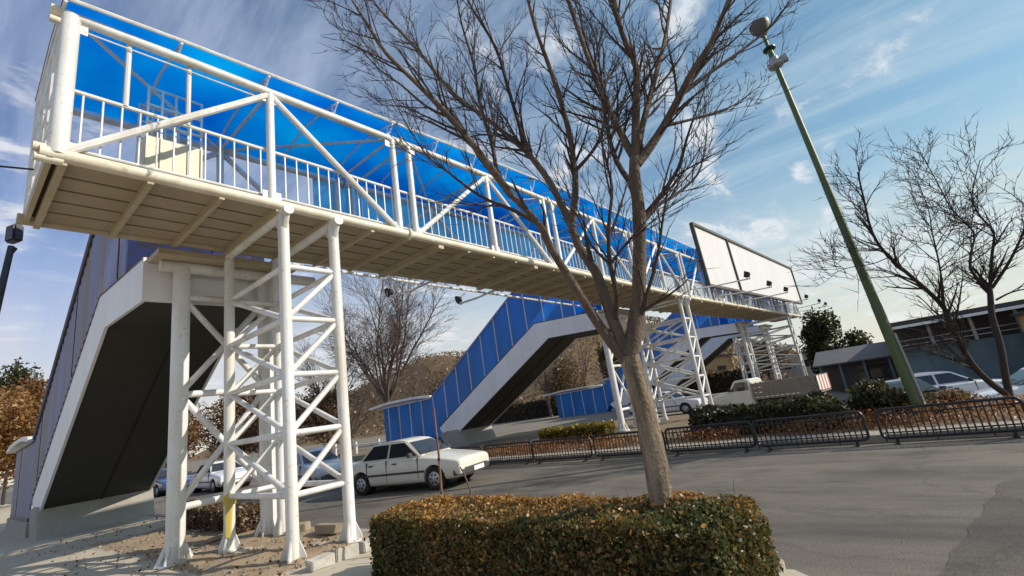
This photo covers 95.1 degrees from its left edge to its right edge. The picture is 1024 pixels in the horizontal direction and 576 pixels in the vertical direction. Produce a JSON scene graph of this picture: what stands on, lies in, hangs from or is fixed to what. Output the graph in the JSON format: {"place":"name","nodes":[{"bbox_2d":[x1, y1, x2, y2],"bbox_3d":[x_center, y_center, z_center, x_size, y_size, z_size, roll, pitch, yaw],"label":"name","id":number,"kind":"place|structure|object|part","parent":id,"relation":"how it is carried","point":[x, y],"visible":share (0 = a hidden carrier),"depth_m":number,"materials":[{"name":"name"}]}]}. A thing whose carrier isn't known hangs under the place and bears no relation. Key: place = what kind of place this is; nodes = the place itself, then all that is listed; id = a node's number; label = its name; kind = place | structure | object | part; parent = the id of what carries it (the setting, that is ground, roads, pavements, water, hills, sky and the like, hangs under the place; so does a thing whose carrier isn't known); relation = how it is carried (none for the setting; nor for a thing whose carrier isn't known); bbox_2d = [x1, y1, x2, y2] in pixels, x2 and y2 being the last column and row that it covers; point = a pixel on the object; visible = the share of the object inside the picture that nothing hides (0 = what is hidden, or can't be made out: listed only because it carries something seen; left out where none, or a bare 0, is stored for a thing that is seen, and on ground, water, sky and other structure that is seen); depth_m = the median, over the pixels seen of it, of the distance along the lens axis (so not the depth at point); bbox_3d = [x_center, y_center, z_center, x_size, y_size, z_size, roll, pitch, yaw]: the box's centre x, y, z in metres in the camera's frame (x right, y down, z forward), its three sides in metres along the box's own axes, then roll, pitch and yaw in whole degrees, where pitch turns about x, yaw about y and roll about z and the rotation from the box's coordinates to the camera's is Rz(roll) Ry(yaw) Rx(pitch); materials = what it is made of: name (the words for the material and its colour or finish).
{"place":"outdoors","nodes":[
{"label":"outdoors","id":0,"kind":"place"},
{"bbox_2d":[0,504,807,575],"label":"pavement","id":1,"kind":"structure","parent":0,"point":[15,560],"depth_m":9.54,"materials":[{"name":"concrete"}]},
{"bbox_2d":[0,223,23,311],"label":"floodlight pole","id":2,"kind":"object","parent":1,"relation":"on","point":[14,233],"visible":1,"depth_m":8.63,"materials":[{"name":"grey metal"}]},
{"bbox_2d":[89,527,370,575],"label":"soil","id":3,"kind":"structure","parent":1,"relation":"on","point":[219,564],"depth_m":7.65,"materials":[{"name":"brown soil"}]},
{"bbox_2d":[175,558,186,564],"bbox_3d":[-5.263,4.358,7.450,0.146,0.099,0.107,-13,-15,18],"label":"stone","id":4,"kind":"object","parent":3,"relation":"on","point":[181,561],"visible":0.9,"depth_m":7.41,"materials":[{"name":"grey stone"}]},
{"bbox_2d":[21,517,346,575],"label":"fallen leaves","id":5,"kind":"object","parent":3,"relation":"on","point":[279,573],"visible":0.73,"depth_m":8.19,"materials":[{"name":"brown plant"}]},
{"bbox_2d":[205,534,222,542],"bbox_3d":[-5.667,4.822,9.068,0.176,0.067,0.493,-13,-15,16],"label":"plank","id":6,"kind":"object","parent":3,"relation":"on","point":[215,538],"visible":0.6,"depth_m":8.92,"materials":[{"name":"wood"}]},
{"bbox_2d":[186,499,259,533],"bbox_3d":[-6.964,5.263,10.895,4.537,0.632,0.806,-20,-18,37],"label":"dry hedge","id":7,"kind":"object","parent":3,"relation":"on","point":[210,517],"visible":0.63,"depth_m":10.11,"materials":[{"name":"brown plant"}]},
{"bbox_2d":[97,527,366,575],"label":"rubble","id":8,"kind":"object","parent":3,"relation":"on","point":[230,571],"visible":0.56,"depth_m":7.92,"materials":[{"name":"stone"}]},
{"bbox_2d":[218,204,362,563],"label":"support tower","id":9,"kind":"structure","parent":3,"relation":"on","point":[286,484],"depth_m":7.95,"materials":[{"name":"white metal"}]},
{"bbox_2d":[16,0,800,321],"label":"footbridge","id":10,"kind":"object","parent":9,"relation":"on","point":[102,66],"visible":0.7,"depth_m":9.16,"materials":[{"name":"beige paint"}]},
{"bbox_2d":[0,165,33,169],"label":"cable","id":11,"kind":"object","parent":10,"relation":"attached to","point":[16,167],"visible":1,"depth_m":6.60,"materials":[{"name":"black paint"}]},
{"bbox_2d":[135,86,202,181],"bbox_3d":[-5.804,-2.244,7.941,0.623,2.035,0.800,-20,-18,37],"label":"deck booth","id":12,"kind":"object","parent":10,"relation":"on","point":[164,156],"visible":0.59,"depth_m":7.79,"materials":[{"name":"white paint"}]},
{"bbox_2d":[384,281,432,297],"bbox_3d":[-2.905,0.038,13.382,1.438,0.406,0.287,-6,-14,-10],"label":"floodlight","id":13,"kind":"object","parent":10,"relation":"attached to","point":[388,292],"visible":0.95,"depth_m":13.26,"materials":[{"name":"white paint"}]},
{"bbox_2d":[455,290,495,304],"bbox_3d":[-1.176,0.295,15.440,1.438,0.406,0.287,-6,-14,-10],"label":"floodlight","id":14,"kind":"object","parent":10,"relation":"hanging from","point":[458,299],"visible":0.95,"depth_m":15.31,"materials":[{"name":"white paint"}]},
{"bbox_2d":[688,271,749,289],"bbox_3d":[9.999,-0.359,22.594,2.967,0.475,0.394,-10,-14,4],"label":"floodlight","id":15,"kind":"object","parent":10,"relation":"attached to","point":[746,274],"visible":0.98,"depth_m":22.52,"materials":[{"name":"white paint"}]},
{"bbox_2d":[718,281,771,296],"bbox_3d":[13.125,0.025,26.349,2.967,0.462,0.394,-10,-14,4],"label":"floodlight","id":16,"kind":"object","parent":10,"relation":"attached to","point":[769,283],"visible":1,"depth_m":26.27,"materials":[{"name":"white paint"}]},
{"bbox_2d":[689,222,802,313],"bbox_3d":[18.023,-0.636,34.011,1.300,4.549,24.339,-20,-18,37],"label":"billboard","id":17,"kind":"object","parent":10,"relation":"attached to","point":[726,259],"visible":0.96,"depth_m":30.26,"materials":[{"name":"plastic"}]},
{"bbox_2d":[741,287,787,300],"bbox_3d":[16.306,0.368,30.194,2.967,0.482,0.394,-10,-14,4],"label":"floodlight","id":18,"kind":"object","parent":10,"relation":"attached to","point":[785,289],"visible":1,"depth_m":30.11,"materials":[{"name":"white paint"}]},
{"bbox_2d":[770,294,807,306],"bbox_3d":[21.780,0.965,36.804,2.967,0.514,0.394,-10,-14,4],"label":"floodlight","id":19,"kind":"object","parent":10,"relation":"attached to","point":[805,296],"visible":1,"depth_m":36.71,"materials":[{"name":"white paint"}]},
{"bbox_2d":[788,299,820,310],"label":"floodlight","id":20,"kind":"object","parent":10,"relation":"attached to","point":[819,300],"visible":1,"depth_m":42.65,"materials":[{"name":"white paint"}]},
{"bbox_2d":[299,521,310,532],"bbox_3d":[-3.881,4.397,8.586,0.310,0.164,0.230,-8,-14,-4],"label":"stone","id":21,"kind":"object","parent":3,"relation":"on","point":[305,526],"visible":0.42,"depth_m":8.53,"materials":[{"name":"beige stone"}]},
{"bbox_2d":[314,523,342,534],"bbox_3d":[-3.169,4.155,8.080,0.597,0.161,0.187,-16,-16,28],"label":"kerb block","id":22,"kind":"object","parent":3,"relation":"on","point":[327,528],"depth_m":8.00,"materials":[{"name":"concrete"}]},
{"bbox_2d":[304,552,334,572],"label":"kerb block","id":23,"kind":"structure","parent":1,"relation":"on","point":[319,562],"depth_m":6.09,"materials":[{"name":"white concrete"}]},
{"bbox_2d":[331,543,358,561],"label":"kerb block","id":24,"kind":"structure","parent":1,"relation":"on","point":[346,552],"depth_m":6.38,"materials":[{"name":"grey concrete"}]},
{"bbox_2d":[357,538,374,553],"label":"kerb block","id":25,"kind":"structure","parent":1,"relation":"on","point":[364,547],"depth_m":6.55,"materials":[{"name":"grey concrete"}]},
{"bbox_2d":[433,408,442,494],"bbox_3d":[-0.988,2.589,6.415,0.065,1.851,0.047,-12,-15,14],"label":"plant stake","id":26,"kind":"object","parent":1,"relation":"on","point":[439,465],"visible":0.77,"depth_m":6.47,"materials":[{"name":"black paint"}]},
{"bbox_2d":[460,467,471,495],"bbox_3d":[-0.548,2.829,6.011,0.176,1.024,0.024,-20,-18,37],"label":"stick","id":27,"kind":"object","parent":1,"relation":"on","point":[466,481],"visible":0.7,"depth_m":6.07,"materials":[{"name":"grey wood"}]},
{"bbox_2d":[302,0,807,518],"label":"bare tree","id":28,"kind":"object","parent":1,"relation":"on","point":[622,346],"visible":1,"depth_m":4.43,"materials":[{"name":"brown plant"}]},
{"bbox_2d":[363,482,783,575],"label":"clipped hedge","id":29,"kind":"object","parent":1,"relation":"on","point":[697,534],"visible":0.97,"depth_m":3.79,"materials":[{"name":"green plant"}]},
{"bbox_2d":[0,390,855,492],"bbox_3d":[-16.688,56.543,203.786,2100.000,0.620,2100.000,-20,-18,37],"label":"ground","id":30,"kind":"structure","parent":0,"point":[534,424],"depth_m":44.00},
{"bbox_2d":[0,385,43,489],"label":"leafy tree","id":31,"kind":"object","parent":30,"relation":"on","point":[16,425],"visible":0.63,"depth_m":32.39,"materials":[{"name":"orange plant"}]},
{"bbox_2d":[0,357,44,504],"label":"leafy tree","id":32,"kind":"object","parent":30,"relation":"on","point":[16,376],"visible":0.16,"depth_m":42.63,"materials":[{"name":"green plant"}]},
{"bbox_2d":[0,371,48,479],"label":"leafy tree","id":33,"kind":"object","parent":30,"relation":"on","point":[38,385],"visible":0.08,"depth_m":37.22,"materials":[{"name":"brown plant"}]},
{"bbox_2d":[6,234,315,569],"bbox_3d":[-12.346,3.534,14.744,19.000,7.730,3.370,-20,-18,37],"label":"covered stairway","id":34,"kind":"object","parent":30,"relation":"on","point":[139,352],"visible":0.9,"depth_m":11.66,"materials":[{"name":"white metal"}]},
{"bbox_2d":[165,402,217,467],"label":"leafy tree","id":35,"kind":"object","parent":30,"relation":"on","point":[193,437],"visible":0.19,"depth_m":48.74,"materials":[{"name":"brown plant"}]},
{"bbox_2d":[198,386,258,467],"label":"leafy tree","id":36,"kind":"object","parent":30,"relation":"on","point":[240,410],"visible":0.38,"depth_m":44.09,"materials":[{"name":"brown plant"}]},
{"bbox_2d":[237,388,299,456],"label":"leafy tree","id":37,"kind":"object","parent":30,"relation":"on","point":[258,426],"visible":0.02,"depth_m":52.13,"materials":[{"name":"brown plant"}]},
{"bbox_2d":[295,384,359,447],"bbox_3d":[-16.433,11.753,41.026,5.811,6.482,6.973,-2,-16,-26],"label":"leafy tree","id":38,"kind":"object","parent":30,"relation":"on","point":[327,403],"visible":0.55,"depth_m":39.72,"materials":[{"name":"brown plant"}]},
{"bbox_2d":[293,333,372,452],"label":"bare tree","id":39,"kind":"object","parent":30,"relation":"on","point":[312,385],"visible":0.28,"depth_m":44.91,"materials":[{"name":"brown plant"}]},
{"bbox_2d":[316,365,379,449],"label":"bare tree","id":40,"kind":"object","parent":30,"relation":"on","point":[358,417],"visible":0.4,"depth_m":49.27,"materials":[{"name":"brown plant"}]},
{"bbox_2d":[312,273,464,402],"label":"bare tree","id":41,"kind":"object","parent":30,"relation":"on","point":[395,335],"visible":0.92,"depth_m":41.46,"materials":[{"name":"brown plant"}]},
{"bbox_2d":[356,363,428,421],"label":"bare tree","id":42,"kind":"object","parent":30,"relation":"on","point":[412,391],"visible":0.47,"depth_m":51.45,"materials":[{"name":"brown plant"}]},
{"bbox_2d":[423,370,448,395],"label":"leafy tree","id":43,"kind":"object","parent":30,"relation":"on","point":[432,391],"visible":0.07,"depth_m":53.03,"materials":[{"name":"brown plant"}]},
{"bbox_2d":[369,292,636,446],"bbox_3d":[-1.673,5.125,27.443,19.000,7.730,3.640,-20,-18,37],"label":"covered stairway","id":44,"kind":"object","parent":30,"relation":"on","point":[516,349],"visible":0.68,"depth_m":25.48,"materials":[{"name":"blue"}]},
{"bbox_2d":[537,363,571,416],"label":"bare tree","id":45,"kind":"object","parent":30,"relation":"on","point":[547,397],"visible":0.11,"depth_m":56.57,"materials":[{"name":"brown plant"}]},
{"bbox_2d":[540,352,588,408],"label":"leafy tree","id":46,"kind":"object","parent":30,"relation":"on","point":[567,381],"visible":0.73,"depth_m":57.63,"materials":[{"name":"brown plant"}]},
{"bbox_2d":[564,335,598,386],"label":"bare tree","id":47,"kind":"object","parent":30,"relation":"on","point":[586,352],"visible":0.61,"depth_m":69.06,"materials":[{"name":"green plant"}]},
{"bbox_2d":[590,357,616,376],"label":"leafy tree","id":48,"kind":"object","parent":30,"relation":"on","point":[606,368],"visible":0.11,"depth_m":59.83,"materials":[{"name":"brown plant"}]},
{"bbox_2d":[493,363,766,423],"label":"scrub row","id":49,"kind":"object","parent":30,"relation":"on","point":[720,381],"visible":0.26,"depth_m":58.70,"materials":[{"name":"black"}]},
{"bbox_2d":[542,313,760,417],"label":"covered stairway","id":50,"kind":"object","parent":30,"relation":"on","point":[597,399],"visible":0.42,"depth_m":43.06,"materials":[{"name":"blue"}]},
{"bbox_2d":[629,391,708,414],"bbox_3d":[9.114,6.791,27.578,4.496,1.403,1.970,-20,-18,37],"label":"parked car","id":51,"kind":"object","parent":30,"relation":"on","point":[685,406],"visible":0.4,"depth_m":26.43,"materials":[{"name":"white paint"}]},
{"bbox_2d":[598,318,781,396],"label":"covered stairway","id":52,"kind":"object","parent":30,"relation":"on","point":[711,349],"visible":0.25,"depth_m":48.20,"materials":[{"name":"white metal"}]},
{"bbox_2d":[705,353,739,374],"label":"distant building","id":53,"kind":"structure","parent":30,"relation":"on","point":[719,362],"depth_m":70.51,"materials":[{"name":"grey"}]},
{"bbox_2d":[717,365,725,370],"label":"window","id":54,"kind":"structure","parent":53,"relation":"in","point":[722,367],"depth_m":70.30,"materials":[{"name":"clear glass"}]},
{"bbox_2d":[721,339,753,367],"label":"tree","id":55,"kind":"object","parent":30,"relation":"on","point":[728,354],"visible":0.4,"depth_m":56.92,"materials":[{"name":"brown plant"}]},
{"bbox_2d":[489,420,1023,464],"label":"median kerb","id":56,"kind":"structure","parent":30,"relation":"on","point":[876,436],"depth_m":10.41,"materials":[{"name":"concrete"}]},
{"bbox_2d":[732,314,807,378],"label":"support tower","id":57,"kind":"structure","parent":30,"relation":"on","point":[788,346],"depth_m":42.90,"materials":[{"name":"white metal"}]},
{"bbox_2d":[712,372,830,405],"bbox_3d":[12.037,5.020,22.318,2.040,1.550,5.176,5,-20,-43],"label":"pickup truck","id":58,"kind":"object","parent":30,"relation":"on","point":[754,391],"visible":0.67,"depth_m":21.57,"materials":[{"name":"beige paint"}]},
{"bbox_3d":[10.857,4.744,22.452,0.015,0.390,0.860,5,-20,-43],"label":"side window","id":59,"kind":"part","parent":58,"relation":"part of","materials":[{"name":"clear glass"}]},
{"bbox_2d":[763,352,813,378],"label":"distant building","id":60,"kind":"structure","parent":30,"relation":"on","point":[797,370],"depth_m":64.23,"materials":[{"name":"concrete"}]},
{"bbox_2d":[797,304,849,373],"bbox_3d":[26.145,4.909,39.115,3.585,7.169,3.725,-12,-15,14],"label":"leafy tree","id":61,"kind":"object","parent":30,"relation":"on","point":[817,334],"visible":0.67,"depth_m":39.00,"materials":[{"name":"green plant"}]},
{"bbox_2d":[834,326,873,348],"bbox_3d":[28.395,5.596,38.408,3.530,4.849,2.675,-5,-15,-15],"label":"leafy tree","id":62,"kind":"object","parent":30,"relation":"on","point":[856,338],"visible":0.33,"depth_m":38.14,"materials":[{"name":"green plant"}]},
{"bbox_2d":[850,378,968,419],"bbox_3d":[13.420,3.851,16.054,1.970,1.403,4.496,-10,-14,7],"label":"parked car","id":63,"kind":"object","parent":30,"relation":"on","point":[926,387],"visible":0.07,"depth_m":15.58,"materials":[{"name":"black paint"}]},
{"bbox_2d":[898,371,1001,391],"bbox_3d":[16.693,3.957,18.283,4.496,1.403,1.970,-13,-15,18],"label":"parked car","id":64,"kind":"object","parent":30,"relation":"on","point":[949,380],"visible":0.12,"depth_m":17.65,"materials":[{"name":"white paint"}]},
{"bbox_3d":[15.687,3.603,18.028,0.910,0.369,0.155,-13,-15,18],"label":"side window","id":65,"kind":"part","parent":64,"relation":"part of","materials":[{"name":"black glass"}]},
{"bbox_3d":[16.638,3.378,17.718,0.980,0.369,0.155,-13,-15,18],"label":"side window","id":66,"kind":"part","parent":64,"relation":"part of","materials":[{"name":"glass"}]},
{"bbox_2d":[890,299,1023,378],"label":"shop building","id":67,"kind":"structure","parent":30,"relation":"on","point":[982,348],"depth_m":24.88,"materials":[{"name":"grey"}]},
{"bbox_2d":[968,368,1023,409],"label":"parked car","id":68,"kind":"object","parent":30,"relation":"on","point":[1017,379],"visible":0.12,"depth_m":13.61,"materials":[{"name":"white paint"}]},
{"bbox_2d":[187,318,797,461],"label":"hill","id":69,"kind":"structure","parent":0,"point":[450,365],"depth_m":119.43,"materials":[{"name":"brown soil"}]},
{"bbox_2d":[201,315,805,457],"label":"hill scrub","id":70,"kind":"object","parent":69,"relation":"on","point":[656,320],"visible":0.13,"depth_m":121.91,"materials":[{"name":"brown plant"}]},
{"bbox_2d":[585,340,620,381],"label":"leafy tree","id":71,"kind":"object","parent":69,"relation":"on","point":[600,353],"visible":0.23,"depth_m":65.64,"materials":[{"name":"green plant"}]},
{"bbox_2d":[741,336,797,379],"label":"leafy tree","id":72,"kind":"object","parent":69,"relation":"on","point":[767,372],"visible":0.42,"depth_m":52.39,"materials":[{"name":"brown plant"}]},
{"bbox_2d":[0,435,1023,575],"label":"road","id":73,"kind":"structure","parent":0,"point":[910,508],"depth_m":7.17,"materials":[{"name":"grey asphalt"}]},
{"bbox_2d":[153,468,191,496],"bbox_3d":[-19.198,10.746,26.075,4.496,1.403,1.970,-20,-18,37],"label":"sedan car","id":74,"kind":"object","parent":73,"relation":"on","point":[159,488],"visible":0.22,"depth_m":24.73,"materials":[{"name":"blue paint"}]},
{"bbox_2d":[189,460,253,492],"bbox_3d":[-14.540,9.349,23.385,4.496,1.403,1.970,-20,-18,37],"label":"sedan car","id":75,"kind":"object","parent":73,"relation":"on","point":[212,479],"visible":0.51,"depth_m":22.48,"materials":[{"name":"white paint"}]},
{"bbox_2d":[276,448,354,490],"bbox_3d":[-7.854,7.038,18.317,4.496,1.403,1.970,-20,-18,39],"label":"sedan car","id":76,"kind":"object","parent":73,"relation":"on","point":[330,459],"visible":0.34,"depth_m":17.22,"materials":[{"name":"blue metal"}]},
{"bbox_2d":[32,505,785,568],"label":"kerb","id":77,"kind":"structure","parent":73,"relation":"on","point":[367,530],"depth_m":7.90,"materials":[{"name":"concrete"}]},
{"bbox_2d":[352,436,488,495],"bbox_3d":[-2.891,5.097,13.669,4.496,1.403,1.970,-15,-16,25],"label":"sedan car","id":78,"kind":"object","parent":73,"relation":"on","point":[408,461],"visible":0.92,"depth_m":12.99,"materials":[{"name":"beige paint"}]},
{"bbox_3d":[-3.932,4.778,13.536,0.910,0.369,0.155,-15,-16,25],"label":"side window","id":79,"kind":"part","parent":78,"relation":"part of","materials":[{"name":"black glass"}]},
{"bbox_3d":[-3.035,4.532,13.106,0.980,0.369,0.155,-15,-16,25],"label":"side window","id":80,"kind":"part","parent":78,"relation":"part of","materials":[{"name":"black glass"}]},
{"bbox_2d":[451,446,481,450],"bbox_3d":[-1.829,6.046,16.719,2.154,0.687,0.320,-20,-18,37],"label":"guard rail","id":81,"kind":"object","parent":73,"relation":"on","point":[472,447],"visible":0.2,"depth_m":16.43,"materials":[{"name":"black metal"}]},
{"bbox_2d":[483,441,533,466],"bbox_3d":[-0.144,5.461,15.431,2.154,0.687,0.320,-20,-18,37],"label":"guard rail","id":82,"kind":"object","parent":73,"relation":"on","point":[511,457],"visible":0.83,"depth_m":15.36,"materials":[{"name":"black metal"}]},
{"bbox_2d":[531,436,592,463],"bbox_3d":[1.467,4.864,14.054,2.154,0.687,0.320,-19,-18,36],"label":"guard rail","id":83,"kind":"object","parent":73,"relation":"on","point":[568,454],"visible":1,"depth_m":14.01,"materials":[{"name":"black metal"}]},
{"bbox_2d":[592,430,666,460],"bbox_3d":[3.156,4.276,12.756,2.154,0.687,0.320,-19,-18,37],"label":"guard rail","id":84,"kind":"object","parent":73,"relation":"on","point":[617,450],"visible":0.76,"depth_m":12.92,"materials":[{"name":"black metal"}]},
{"bbox_2d":[337,408,1023,461],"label":"median","id":85,"kind":"object","parent":73,"relation":"on","point":[677,421],"visible":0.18,"depth_m":16.61,"materials":[{"name":"soil"}]},
{"bbox_2d":[334,439,385,454],"bbox_3d":[-10.707,11.878,35.069,9.590,0.950,0.180,-20,-18,37],"label":"white barrier","id":86,"kind":"object","parent":85,"relation":"on","point":[356,445],"visible":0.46,"depth_m":35.98,"materials":[{"name":"metal"}]},
{"bbox_2d":[537,419,616,443],"bbox_3d":[2.508,5.696,18.431,3.334,0.768,1.034,-20,-18,37],"label":"yellow hedge","id":87,"kind":"object","parent":85,"relation":"on","point":[581,429],"visible":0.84,"depth_m":18.02,"materials":[{"name":"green plant"}]},
{"bbox_2d":[640,295,713,421],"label":"support tower","id":88,"kind":"structure","parent":85,"relation":"on","point":[691,355],"depth_m":21.89,"materials":[{"name":"white metal"}]},
{"bbox_2d":[467,393,1023,456],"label":"bedding plants","id":89,"kind":"object","parent":85,"relation":"on","point":[926,419],"visible":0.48,"depth_m":11.13,"materials":[{"name":"orange plant"}]},
{"bbox_2d":[688,389,840,437],"bbox_3d":[7.121,3.591,13.307,3.991,1.000,1.755,-20,-18,37],"label":"median hedge","id":90,"kind":"object","parent":85,"relation":"on","point":[788,406],"visible":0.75,"depth_m":12.92,"materials":[{"name":"green plant"}]},
{"bbox_2d":[802,399,855,429],"bbox_3d":[7.836,3.216,11.709,1.269,0.844,0.910,-20,-18,37],"label":"shrub","id":91,"kind":"object","parent":85,"relation":"on","point":[823,407],"visible":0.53,"depth_m":11.64,"materials":[{"name":"green plant"}]},
{"bbox_2d":[749,17,932,421],"bbox_3d":[8.318,-2.413,12.339,1.032,11.609,0.560,-20,-18,37],"label":"lamp post","id":92,"kind":"object","parent":85,"relation":"on","point":[902,366],"visible":0.84,"depth_m":11.84,"materials":[{"name":"green metal"}]},
{"bbox_2d":[842,377,930,422],"bbox_3d":[9.340,2.803,11.817,1.872,1.187,1.505,-20,-18,37],"label":"shrub","id":93,"kind":"object","parent":85,"relation":"on","point":[871,394],"visible":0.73,"depth_m":11.66,"materials":[{"name":"green plant"}]},
{"bbox_2d":[784,109,1023,407],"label":"bare tree","id":94,"kind":"object","parent":85,"relation":"on","point":[988,287],"visible":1,"depth_m":11.32,"materials":[{"name":"brown plant"}]},
{"bbox_2d":[923,387,982,413],"bbox_3d":[10.831,2.892,11.783,1.534,0.676,1.134,-20,-18,37],"label":"shrub","id":95,"kind":"object","parent":85,"relation":"on","point":[952,393],"visible":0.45,"depth_m":11.60,"materials":[{"name":"green plant"}]},
{"bbox_2d":[664,421,755,455],"bbox_3d":[4.803,3.700,11.482,2.154,0.687,0.320,-20,-18,37],"label":"guard rail","id":96,"kind":"object","parent":73,"relation":"on","point":[746,447],"visible":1,"depth_m":11.42,"materials":[{"name":"black metal"}]},
{"bbox_2d":[752,411,869,451],"bbox_3d":[6.396,3.116,10.144,2.154,0.687,0.320,-20,-18,37],"label":"guard rail","id":97,"kind":"object","parent":73,"relation":"on","point":[857,440],"visible":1,"depth_m":10.08,"materials":[{"name":"black metal"}]},
{"bbox_2d":[874,396,1023,444],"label":"guard rail","id":98,"kind":"object","parent":73,"relation":"on","point":[1015,431],"visible":1,"depth_m":8.73,"materials":[{"name":"black metal"}]},
{"bbox_2d":[937,479,1023,575],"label":"road patch","id":99,"kind":"object","parent":73,"relation":"on","point":[992,543],"visible":1,"depth_m":4.22,"materials":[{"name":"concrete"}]},
{"bbox_2d":[0,0,1023,485],"label":"sky","id":100,"kind":"structure","parent":0,"point":[870,66],"materials":[{"name":"blue"}]},
{"bbox_2d":[813,341,898,392],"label":"building","id":101,"kind":"structure","parent":0,"point":[845,368],"depth_m":30.84,"materials":[{"name":"grey concrete"}]},
{"bbox_2d":[829,366,850,391],"bbox_3d":[21.927,6.203,31.278,0.900,1.800,0.050,-20,-18,37],"label":"door","id":102,"kind":"structure","parent":101,"relation":"in","point":[836,377],"depth_m":31.32,"materials":[{"name":"grey"}]},
{"bbox_2d":[857,363,890,380],"bbox_3d":[23.315,5.406,30.211,1.600,0.900,0.050,-20,-18,37],"label":"window","id":103,"kind":"structure","parent":101,"relation":"in","point":[876,371],"depth_m":30.14,"materials":[{"name":"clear glass"}]},
{"bbox_2d":[1009,311,1023,331],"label":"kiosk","id":104,"kind":"object","parent":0,"point":[1020,315],"visible":1,"depth_m":22.07,"materials":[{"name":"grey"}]}
]}

